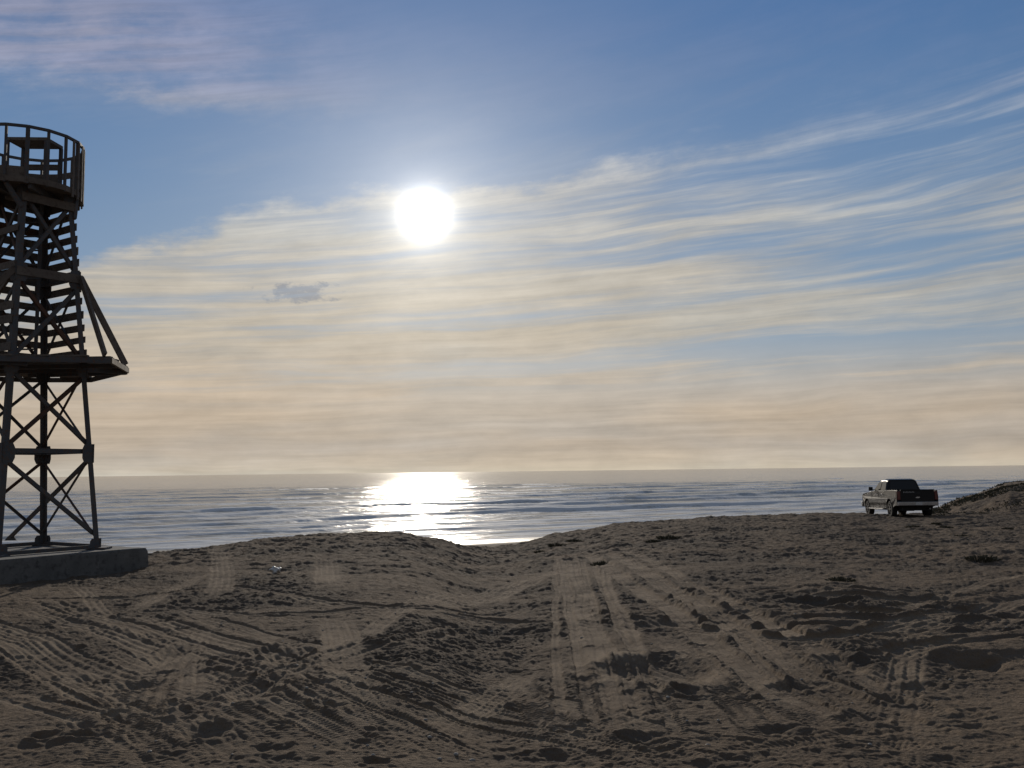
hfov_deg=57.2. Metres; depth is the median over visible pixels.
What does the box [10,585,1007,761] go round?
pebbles
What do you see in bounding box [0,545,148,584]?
concrete pad
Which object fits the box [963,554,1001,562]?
scrub clump
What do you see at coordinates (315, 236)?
sky
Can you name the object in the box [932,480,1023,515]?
dune grass
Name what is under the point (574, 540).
scrub clump
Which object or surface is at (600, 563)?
scrub clump
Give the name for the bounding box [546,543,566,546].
scrub clump
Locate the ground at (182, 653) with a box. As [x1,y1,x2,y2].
[0,481,1023,767]
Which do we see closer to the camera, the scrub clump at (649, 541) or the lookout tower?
the lookout tower
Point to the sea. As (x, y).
(151, 514)
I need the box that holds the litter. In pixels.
[269,566,280,573]
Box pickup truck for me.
[861,479,938,515]
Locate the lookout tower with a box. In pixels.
[0,122,128,557]
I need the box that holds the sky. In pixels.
[0,0,1023,477]
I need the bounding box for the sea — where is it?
[2,465,1023,552]
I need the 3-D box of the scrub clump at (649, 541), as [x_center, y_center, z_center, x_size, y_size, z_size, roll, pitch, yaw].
[3.825,4.243,25.376,0.490,0.125,0.464,-4,-6,31]
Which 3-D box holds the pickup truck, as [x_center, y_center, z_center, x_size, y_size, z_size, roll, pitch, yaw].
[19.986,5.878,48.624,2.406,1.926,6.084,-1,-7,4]
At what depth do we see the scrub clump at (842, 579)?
14.89 m
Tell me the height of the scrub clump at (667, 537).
0.201 m
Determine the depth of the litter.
15.64 m
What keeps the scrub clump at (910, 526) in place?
on the ground at (182, 653)
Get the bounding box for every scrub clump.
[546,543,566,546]
[566,539,580,541]
[590,560,608,565]
[644,539,660,542]
[656,534,681,539]
[825,576,856,581]
[905,524,922,527]
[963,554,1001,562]

